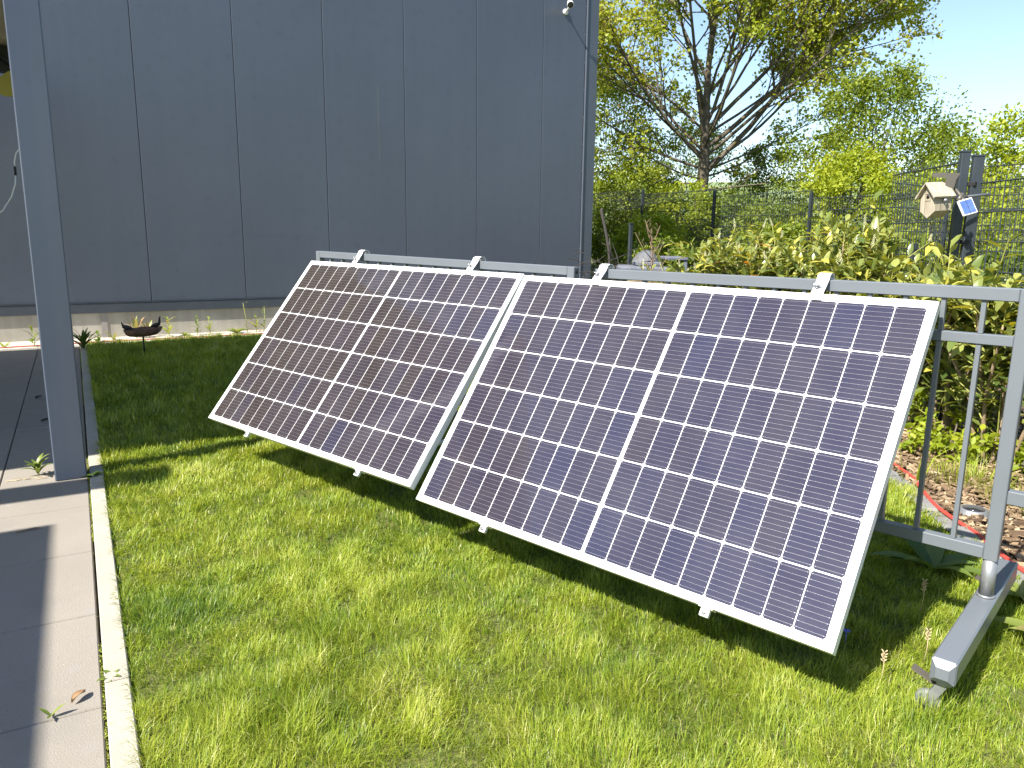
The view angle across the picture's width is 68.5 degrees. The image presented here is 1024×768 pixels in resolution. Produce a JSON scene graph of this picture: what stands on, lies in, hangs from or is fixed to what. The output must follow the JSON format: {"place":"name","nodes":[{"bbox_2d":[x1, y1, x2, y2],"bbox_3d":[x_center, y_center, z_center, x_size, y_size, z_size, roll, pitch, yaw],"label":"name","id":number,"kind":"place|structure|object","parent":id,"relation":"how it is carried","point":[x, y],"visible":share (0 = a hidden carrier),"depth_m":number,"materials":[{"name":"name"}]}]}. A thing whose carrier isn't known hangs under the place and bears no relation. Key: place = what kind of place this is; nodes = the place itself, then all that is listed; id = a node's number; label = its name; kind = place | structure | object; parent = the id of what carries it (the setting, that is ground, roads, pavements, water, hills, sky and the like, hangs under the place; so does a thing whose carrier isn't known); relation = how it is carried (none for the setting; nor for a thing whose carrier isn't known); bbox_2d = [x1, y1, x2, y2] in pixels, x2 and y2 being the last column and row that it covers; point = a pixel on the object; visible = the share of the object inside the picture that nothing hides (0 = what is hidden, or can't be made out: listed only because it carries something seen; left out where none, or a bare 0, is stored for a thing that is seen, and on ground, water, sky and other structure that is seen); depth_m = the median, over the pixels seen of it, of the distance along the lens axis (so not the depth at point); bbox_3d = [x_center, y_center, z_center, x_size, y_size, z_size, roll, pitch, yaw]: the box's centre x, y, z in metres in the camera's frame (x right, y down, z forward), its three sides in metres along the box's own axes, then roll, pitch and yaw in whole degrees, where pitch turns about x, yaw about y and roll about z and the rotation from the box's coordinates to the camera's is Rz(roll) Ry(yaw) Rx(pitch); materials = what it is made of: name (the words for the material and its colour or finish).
{"place":"outdoors","nodes":[
{"label":"outdoors","id":0,"kind":"place"},
{"bbox_2d":[0,346,108,767],"bbox_3d":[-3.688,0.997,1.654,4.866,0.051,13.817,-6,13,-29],"label":"patio paving","id":1,"kind":"structure","parent":0,"point":[49,653],"depth_m":2.75,"materials":[{"name":"concrete"}]},
{"bbox_2d":[5,475,49,481],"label":"leaf litter","id":2,"kind":"object","parent":1,"relation":"on","point":[27,478],"visible":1,"depth_m":4.04,"materials":[{"name":"beige plant"}]},
{"bbox_2d":[16,527,39,532],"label":"dry twig","id":3,"kind":"object","parent":1,"relation":"on","point":[28,529],"visible":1,"depth_m":3.36,"materials":[{"name":"brown wood"}]},
{"bbox_2d":[21,453,52,475],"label":"weed plant","id":4,"kind":"object","parent":1,"relation":"on","point":[36,465],"visible":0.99,"depth_m":4.11,"materials":[{"name":"green plant"}]},
{"bbox_2d":[0,0,86,480],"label":"carport","id":5,"kind":"object","parent":1,"relation":"on","point":[22,57],"visible":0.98,"depth_m":3.80,"materials":[{"name":"paint"}]},
{"bbox_2d":[0,71,12,96],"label":"yellow board","id":6,"kind":"object","parent":5,"relation":"hanging from","point":[5,85],"visible":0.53,"depth_m":7.19,"materials":[{"name":"plastic"}]},
{"bbox_2d":[0,149,18,212],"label":"power cable","id":7,"kind":"object","parent":5,"relation":"hanging from","point":[15,172],"visible":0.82,"depth_m":6.19,"materials":[{"name":"white plastic"}]},
{"bbox_2d":[39,703,64,718],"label":"seedling","id":8,"kind":"object","parent":1,"relation":"on","point":[48,713],"visible":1,"depth_m":2.07,"materials":[{"name":"green plant"}]},
{"bbox_2d":[71,689,84,702],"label":"fallen leaf","id":9,"kind":"object","parent":1,"relation":"on","point":[76,694],"visible":1,"depth_m":2.15,"materials":[{"name":"brown plant"}]},
{"bbox_2d":[80,349,110,767],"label":"moss line","id":10,"kind":"object","parent":1,"relation":"on","point":[105,728],"visible":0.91,"depth_m":2.35,"materials":[{"name":"green plant"}]},
{"bbox_2d":[81,178,1023,767],"bbox_3d":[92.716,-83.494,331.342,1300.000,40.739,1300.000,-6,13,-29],"label":"ground","id":11,"kind":"structure","parent":0,"point":[723,184],"depth_m":73.10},
{"bbox_2d":[80,346,141,767],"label":"lawn kerb","id":12,"kind":"structure","parent":11,"relation":"on","point":[116,696],"depth_m":2.56,"materials":[{"name":"concrete"}]},
{"bbox_2d":[73,328,100,348],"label":"weed plant","id":13,"kind":"object","parent":12,"relation":"on","point":[83,337],"visible":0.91,"depth_m":8.38,"materials":[{"name":"green plant"}]},
{"bbox_2d":[79,470,102,478],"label":"kerb weed","id":14,"kind":"object","parent":12,"relation":"on","point":[95,473],"visible":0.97,"depth_m":4.08,"materials":[{"name":"green plant"}]},
{"bbox_2d":[96,669,119,681],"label":"kerb weed","id":15,"kind":"object","parent":12,"relation":"on","point":[103,677],"visible":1,"depth_m":2.25,"materials":[{"name":"green plant"}]},
{"bbox_2d":[0,330,264,350],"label":"gravel strip","id":16,"kind":"object","parent":11,"relation":"on","point":[25,343],"visible":0.22,"depth_m":9.33,"materials":[{"name":"white gravel"}]},
{"bbox_2d":[0,342,10,346],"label":"weed plant","id":17,"kind":"object","parent":16,"relation":"on","point":[3,345],"visible":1,"depth_m":8.51,"materials":[{"name":"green plant"}]},
{"bbox_2d":[23,325,39,346],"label":"weed plant","id":18,"kind":"object","parent":16,"relation":"on","point":[33,338],"visible":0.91,"depth_m":8.53,"materials":[{"name":"green plant"}]},
{"bbox_2d":[104,331,120,339],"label":"weed plant","id":19,"kind":"object","parent":16,"relation":"on","point":[114,336],"visible":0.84,"depth_m":9.15,"materials":[{"name":"green plant"}]},
{"bbox_2d":[0,333,261,347],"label":"garden hose","id":20,"kind":"object","parent":16,"relation":"on","point":[106,341],"visible":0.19,"depth_m":9.12,"materials":[{"name":"rubber"}]},
{"bbox_2d":[127,315,143,337],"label":"weed plant","id":21,"kind":"object","parent":16,"relation":"on","point":[135,324],"visible":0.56,"depth_m":9.35,"materials":[{"name":"green plant"}]},
{"bbox_2d":[139,319,151,336],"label":"weed plant","id":22,"kind":"object","parent":16,"relation":"on","point":[148,324],"visible":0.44,"depth_m":9.46,"materials":[{"name":"green plant"}]},
{"bbox_2d":[161,316,179,333],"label":"weed plant","id":23,"kind":"object","parent":16,"relation":"on","point":[169,327],"visible":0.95,"depth_m":9.50,"materials":[{"name":"green plant"}]},
{"bbox_2d":[194,315,202,334],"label":"weed plant","id":24,"kind":"object","parent":16,"relation":"on","point":[197,324],"visible":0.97,"depth_m":9.68,"materials":[{"name":"green plant"}]},
{"bbox_2d":[205,316,215,333],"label":"weed plant","id":25,"kind":"object","parent":16,"relation":"on","point":[209,325],"visible":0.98,"depth_m":9.80,"materials":[{"name":"green plant"}]},
{"bbox_2d":[228,327,246,332],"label":"weed plant","id":26,"kind":"object","parent":16,"relation":"on","point":[236,331],"visible":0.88,"depth_m":9.92,"materials":[{"name":"green plant"}]},
{"bbox_2d":[250,314,261,331],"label":"weed plant","id":27,"kind":"object","parent":16,"relation":"on","point":[256,324],"visible":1,"depth_m":10.12,"materials":[{"name":"green plant"}]},
{"bbox_2d":[260,306,267,328],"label":"weed plant","id":28,"kind":"object","parent":16,"relation":"on","point":[264,318],"visible":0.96,"depth_m":10.15,"materials":[{"name":"green plant"}]},
{"bbox_2d":[0,0,599,342],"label":"metal building","id":29,"kind":"structure","parent":11,"relation":"on","point":[219,163],"depth_m":10.08,"materials":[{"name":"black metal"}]},
{"bbox_2d":[563,0,573,14],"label":"security camera","id":30,"kind":"object","parent":29,"relation":"attached to","point":[570,3],"visible":1,"depth_m":11.47,"materials":[{"name":"white plastic"}]},
{"bbox_2d":[591,150,693,268],"bbox_3d":[3.103,-4.434,19.230,3.186,3.172,3.600,-6,13,-29],"label":"wild shrub","id":31,"kind":"object","parent":11,"relation":"on","point":[641,173],"visible":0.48,"depth_m":18.82,"materials":[{"name":"green plant"}]},
{"bbox_2d":[592,61,698,263],"bbox_3d":[2.794,-6.188,21.114,4.786,5.854,4.369,-6,13,-29],"label":"leafy tree","id":32,"kind":"object","parent":11,"relation":"on","point":[605,92],"visible":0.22,"depth_m":20.25,"materials":[{"name":"green plant"}]},
{"bbox_2d":[599,207,697,280],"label":"wild shrub","id":33,"kind":"object","parent":11,"relation":"on","point":[620,245],"visible":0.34,"depth_m":15.19,"materials":[{"name":"green plant"}]},
{"bbox_2d":[615,233,702,285],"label":"wild shrub","id":34,"kind":"object","parent":11,"relation":"on","point":[664,250],"visible":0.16,"depth_m":13.55,"materials":[{"name":"green plant"}]},
{"bbox_2d":[645,172,732,270],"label":"wild shrub","id":35,"kind":"object","parent":11,"relation":"on","point":[667,190],"visible":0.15,"depth_m":17.76,"materials":[{"name":"green plant"}]},
{"bbox_2d":[623,117,774,239],"bbox_3d":[5.356,-5.636,22.090,4.193,4.441,4.298,-6,13,-29],"label":"leafy tree","id":36,"kind":"object","parent":11,"relation":"on","point":[719,152],"visible":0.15,"depth_m":21.52,"materials":[{"name":"green plant"}]},
{"bbox_2d":[677,186,768,272],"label":"wild shrub","id":37,"kind":"object","parent":11,"relation":"on","point":[748,199],"visible":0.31,"depth_m":16.68,"materials":[{"name":"green plant"}]},
{"bbox_2d":[594,0,944,241],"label":"maple tree","id":38,"kind":"object","parent":11,"relation":"on","point":[821,39],"visible":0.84,"depth_m":18.14,"materials":[{"name":"green plant"}]},
{"bbox_2d":[723,141,818,243],"bbox_3d":[6.778,-4.868,20.718,3.246,3.597,3.044,-6,13,-29],"label":"leafy tree","id":39,"kind":"object","parent":11,"relation":"on","point":[764,168],"visible":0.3,"depth_m":20.28,"materials":[{"name":"green plant"}]},
{"bbox_2d":[725,194,830,252],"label":"wild shrub","id":40,"kind":"object","parent":11,"relation":"on","point":[765,209],"visible":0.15,"depth_m":15.02,"materials":[{"name":"green plant"}]},
{"bbox_2d":[734,218,830,264],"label":"wild shrub","id":41,"kind":"object","parent":11,"relation":"on","point":[794,232],"visible":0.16,"depth_m":12.75,"materials":[{"name":"green plant"}]},
{"bbox_2d":[592,189,1023,285],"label":"wire fence","id":42,"kind":"object","parent":11,"relation":"on","point":[809,214],"visible":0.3,"depth_m":14.45,"materials":[{"name":"black metal"}]},
{"bbox_2d":[788,132,930,255],"bbox_3d":[6.433,-3.033,13.968,3.014,3.165,2.964,11,15,41],"label":"wild shrub","id":43,"kind":"object","parent":11,"relation":"on","point":[839,178],"visible":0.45,"depth_m":13.49,"materials":[{"name":"green plant"}]},
{"bbox_2d":[764,45,1001,268],"bbox_3d":[7.205,-4.133,15.009,4.212,4.893,4.255,-6,13,-29],"label":"leafy tree","id":44,"kind":"object","parent":11,"relation":"on","point":[867,85],"visible":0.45,"depth_m":14.51,"materials":[{"name":"green plant"}]},
{"bbox_2d":[833,216,958,294],"bbox_3d":[5.386,-1.470,10.522,2.080,1.709,2.093,3,12,14],"label":"wild shrub","id":45,"kind":"object","parent":11,"relation":"on","point":[855,234],"visible":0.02,"depth_m":10.17,"materials":[{"name":"green plant"}]},
{"bbox_2d":[858,148,1021,260],"bbox_3d":[7.022,-2.459,12.640,2.911,2.733,3.319,-6,13,-29],"label":"wild shrub","id":46,"kind":"object","parent":11,"relation":"on","point":[883,214],"visible":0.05,"depth_m":12.31,"materials":[{"name":"green plant"}]},
{"bbox_2d":[885,104,1021,241],"bbox_3d":[10.008,-4.238,17.502,3.140,4.131,3.466,6,12,26],"label":"leafy tree","id":47,"kind":"object","parent":11,"relation":"on","point":[954,133],"visible":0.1,"depth_m":16.95,"materials":[{"name":"green plant"}]},
{"bbox_2d":[887,150,1023,434],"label":"wire fence","id":48,"kind":"object","parent":11,"relation":"on","point":[974,184],"visible":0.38,"depth_m":5.33,"materials":[{"name":"black metal"}]},
{"bbox_2d":[915,182,990,217],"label":"bird house","id":49,"kind":"structure","parent":48,"relation":"attached to","point":[936,198],"depth_m":5.09,"materials":[{"name":"brown wood"}]},
{"bbox_2d":[931,172,959,190],"bbox_3d":[2.941,-1.356,5.137,0.178,0.167,0.085,3,11,10],"label":"metal hood","id":50,"kind":"object","parent":49,"relation":"attached to","point":[951,179],"visible":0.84,"depth_m":5.09,"materials":[{"name":"beige metal"}]},
{"bbox_2d":[954,187,977,216],"bbox_3d":[3.048,-1.245,5.080,0.127,0.226,0.153,-1,11,-6],"label":"mini solar panel","id":51,"kind":"object","parent":49,"relation":"attached to","point":[967,206],"visible":1,"depth_m":5.04,"materials":[{"name":"blue plastic"}]},
{"bbox_2d":[888,470,1023,583],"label":"bed edging","id":52,"kind":"object","parent":11,"relation":"on","point":[966,532],"visible":0.01,"depth_m":3.64,"materials":[{"name":"stone"}]},
{"bbox_2d":[892,365,1023,567],"bbox_3d":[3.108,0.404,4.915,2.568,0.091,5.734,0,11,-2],"label":"bark mulch","id":53,"kind":"object","parent":11,"relation":"on","point":[946,502],"visible":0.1,"depth_m":4.03,"materials":[{"name":"brown wood"}]},
{"bbox_2d":[535,242,676,280],"bbox_3d":[1.615,-1.375,10.999,2.386,1.388,2.509,9,14,38],"label":"brush pile","id":54,"kind":"object","parent":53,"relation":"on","point":[594,261],"visible":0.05,"depth_m":10.80,"materials":[{"name":"brown"}]},
{"bbox_2d":[600,208,615,263],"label":"leaning branch","id":55,"kind":"object","parent":54,"relation":"on","point":[610,254],"visible":0.84,"depth_m":10.99,"materials":[{"name":"brown"}]},
{"bbox_2d":[627,223,633,264],"bbox_3d":[1.859,-1.772,11.945,0.070,1.535,0.050,-6,13,-29],"label":"short post","id":56,"kind":"object","parent":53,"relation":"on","point":[630,239],"visible":0.55,"depth_m":11.84,"materials":[{"name":"grey metal"}]},
{"bbox_2d":[616,250,687,283],"bbox_3d":[1.767,-1.125,9.635,0.830,1.159,0.600,1,11,2],"label":"covered stack","id":57,"kind":"object","parent":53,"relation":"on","point":[641,256],"visible":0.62,"depth_m":9.36,"materials":[{"name":"grey wood"}]},
{"bbox_2d":[638,239,773,286],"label":"laurel shrub","id":58,"kind":"object","parent":53,"relation":"on","point":[676,265],"visible":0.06,"depth_m":7.60,"materials":[{"name":"green plant"}]},
{"bbox_2d":[664,218,795,289],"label":"laurel shrub","id":59,"kind":"object","parent":53,"relation":"on","point":[703,253],"visible":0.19,"depth_m":7.25,"materials":[{"name":"green plant"}]},
{"bbox_2d":[694,219,826,291],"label":"laurel shrub","id":60,"kind":"object","parent":53,"relation":"on","point":[758,271],"visible":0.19,"depth_m":6.72,"materials":[{"name":"green plant"}]},
{"bbox_2d":[760,190,923,293],"bbox_3d":[2.743,-0.744,6.371,1.297,1.752,1.149,5,12,21],"label":"laurel shrub","id":61,"kind":"object","parent":53,"relation":"on","point":[858,242],"visible":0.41,"depth_m":6.14,"materials":[{"name":"green plant"}]},
{"bbox_2d":[796,226,936,297],"bbox_3d":[2.793,-0.506,5.937,0.985,1.451,0.892,-6,13,-29],"label":"laurel shrub","id":62,"kind":"object","parent":53,"relation":"on","point":[881,262],"visible":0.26,"depth_m":5.71,"materials":[{"name":"green plant"}]},
{"bbox_2d":[839,238,985,424],"bbox_3d":[2.920,-0.372,5.485,0.984,1.370,1.180,-6,13,-29],"label":"laurel shrub","id":63,"kind":"object","parent":53,"relation":"on","point":[901,276],"visible":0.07,"depth_m":5.40,"materials":[{"name":"green plant"}]},
{"bbox_2d":[894,434,959,486],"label":"tall grass","id":64,"kind":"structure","parent":53,"relation":"on","point":[918,473],"depth_m":4.14,"materials":[{"name":"green plant"}]},
{"bbox_2d":[904,384,960,437],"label":"ground cover plant","id":65,"kind":"object","parent":53,"relation":"on","point":[917,399],"visible":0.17,"depth_m":5.15,"materials":[{"name":"green plant"}]},
{"bbox_2d":[898,407,994,457],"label":"ground cover plant","id":66,"kind":"object","parent":53,"relation":"on","point":[916,440],"visible":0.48,"depth_m":4.71,"materials":[{"name":"green plant"}]},
{"bbox_2d":[897,234,1016,437],"bbox_3d":[2.951,-0.286,4.986,1.158,1.392,0.897,-6,13,-29],"label":"laurel shrub","id":67,"kind":"object","parent":53,"relation":"on","point":[947,369],"visible":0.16,"depth_m":4.96,"materials":[{"name":"green plant"}]},
{"bbox_2d":[893,463,1023,572],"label":"garden hose","id":68,"kind":"object","parent":53,"relation":"on","point":[960,523],"visible":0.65,"depth_m":3.61,"materials":[{"name":"red rubber"}]},
{"bbox_2d":[908,233,1023,463],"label":"laurel shrub","id":69,"kind":"object","parent":53,"relation":"on","point":[1002,314],"visible":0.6,"depth_m":4.46,"materials":[{"name":"green plant"}]},
{"bbox_2d":[913,448,1021,493],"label":"grass tuft","id":70,"kind":"object","parent":53,"relation":"on","point":[968,476],"visible":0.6,"depth_m":4.18,"materials":[{"name":"green plant"}]},
{"bbox_2d":[960,504,988,520],"bbox_3d":[2.265,0.627,3.691,0.156,0.038,0.156,-6,13,-29],"label":"ground light","id":71,"kind":"object","parent":53,"relation":"on","point":[968,509],"visible":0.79,"depth_m":3.67,"materials":[{"name":"metal"}]},
{"bbox_2d":[941,424,1023,478],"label":"ground cover plant","id":72,"kind":"object","parent":53,"relation":"on","point":[975,448],"visible":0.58,"depth_m":4.43,"materials":[{"name":"green plant"}]},
{"bbox_2d":[974,476,1023,513],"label":"grass tuft","id":73,"kind":"object","parent":53,"relation":"on","point":[991,494],"visible":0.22,"depth_m":3.90,"materials":[{"name":"green plant"}]},
{"bbox_2d":[990,468,1023,514],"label":"tall grass","id":74,"kind":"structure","parent":53,"relation":"on","point":[1020,487],"depth_m":3.73,"materials":[{"name":"green plant"}]},
{"bbox_2d":[928,167,1023,286],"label":"wild shrub","id":75,"kind":"object","parent":11,"relation":"on","point":[1003,213],"visible":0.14,"depth_m":11.13,"materials":[{"name":"green plant"}]},
{"bbox_2d":[943,238,1023,353],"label":"wild shrub","id":76,"kind":"object","parent":11,"relation":"on","point":[1021,266],"visible":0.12,"depth_m":8.30,"materials":[{"name":"green plant"}]},
{"bbox_2d":[947,102,1023,238],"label":"leafy tree","id":77,"kind":"object","parent":11,"relation":"on","point":[1010,157],"visible":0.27,"depth_m":14.81,"materials":[{"name":"green plant"}]},
{"bbox_2d":[81,330,1023,767],"bbox_3d":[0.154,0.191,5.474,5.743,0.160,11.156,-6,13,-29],"label":"lawn grass","id":78,"kind":"structure","parent":0,"point":[129,364],"depth_m":2.51,"materials":[{"name":"green plant"}]},
{"bbox_2d":[94,330,106,341],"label":"weed plant","id":79,"kind":"object","parent":78,"relation":"on","point":[97,333],"visible":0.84,"depth_m":8.78,"materials":[{"name":"green plant"}]},
{"bbox_2d":[121,316,161,351],"bbox_3d":[-4.019,-0.509,8.192,0.408,0.467,0.350,-6,13,-29],"label":"bird bath","id":80,"kind":"object","parent":78,"relation":"on","point":[145,331],"visible":0.98,"depth_m":8.11,"materials":[{"name":"brown metal"}]},
{"bbox_2d":[316,251,578,419],"bbox_3d":[-0.475,-0.101,4.220,2.074,1.204,0.712,11,15,40],"label":"mobile railing","id":81,"kind":"object","parent":78,"relation":"on","point":[534,269],"visible":0.08,"depth_m":3.92,"materials":[{"name":"metal"}]},
{"bbox_2d":[208,250,524,489],"bbox_3d":[-0.690,-0.061,4.109,1.722,1.274,0.575,11,-25,40],"label":"solar panel","id":82,"kind":"object","parent":81,"relation":"attached to","point":[371,369],"visible":1,"depth_m":3.78,"materials":[{"name":"glass"}]},
{"bbox_2d":[628,217,667,283],"bbox_3d":[1.246,-0.758,6.869,0.387,1.498,0.274,-6,13,-29],"label":"bare sapling","id":83,"kind":"object","parent":78,"relation":"on","point":[650,242],"visible":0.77,"depth_m":6.78,"materials":[{"name":"plant"}]},
{"bbox_2d":[595,269,1023,712],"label":"mobile railing","id":84,"kind":"object","parent":78,"relation":"on","point":[956,649],"visible":0.39,"depth_m":2.38,"materials":[{"name":"metal"}]},
{"bbox_2d":[416,264,940,655],"bbox_3d":[0.610,0.198,2.938,1.722,1.266,0.534,11,-21,41],"label":"solar panel","id":85,"kind":"object","parent":84,"relation":"attached to","point":[731,452],"visible":1,"depth_m":2.58,"materials":[{"name":"glass"}]},
{"bbox_2d":[880,649,887,676],"bbox_3d":[1.121,0.853,2.271,0.020,0.116,0.021,1,11,3],"label":"seed head","id":86,"kind":"object","parent":78,"relation":"on","point":[884,657],"visible":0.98,"depth_m":2.27},
{"bbox_2d":[920,578,927,610],"bbox_3d":[1.473,0.761,2.693,0.020,0.142,0.021,1,11,3],"label":"seed head","id":87,"kind":"object","parent":78,"relation":"on","point":[924,583],"visible":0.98,"depth_m":2.69},
{"bbox_2d":[867,528,981,577],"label":"weed plant","id":88,"kind":"object","parent":78,"relation":"on","point":[931,556],"visible":0.69,"depth_m":3.08,"materials":[{"name":"green plant"}]},
{"bbox_2d":[923,628,931,663],"bbox_3d":[1.312,0.828,2.378,0.020,0.129,0.021,1,11,3],"label":"seed head","id":89,"kind":"object","parent":78,"relation":"on","point":[926,634],"visible":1,"depth_m":2.37},
{"bbox_2d":[993,616,1023,630],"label":"weed plant","id":90,"kind":"object","parent":78,"relation":"on","point":[1018,624],"visible":0.81,"depth_m":2.55,"materials":[{"name":"green plant"}]},
{"bbox_2d":[1007,580,1023,599],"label":"weed plant","id":91,"kind":"object","parent":78,"relation":"on","point":[1018,588],"visible":0.59,"depth_m":2.85,"materials":[{"name":"green plant"}]},
{"bbox_2d":[594,0,1023,181],"label":"sky","id":92,"kind":"structure","parent":0,"point":[981,46],"materials":[{"name":"blue"}]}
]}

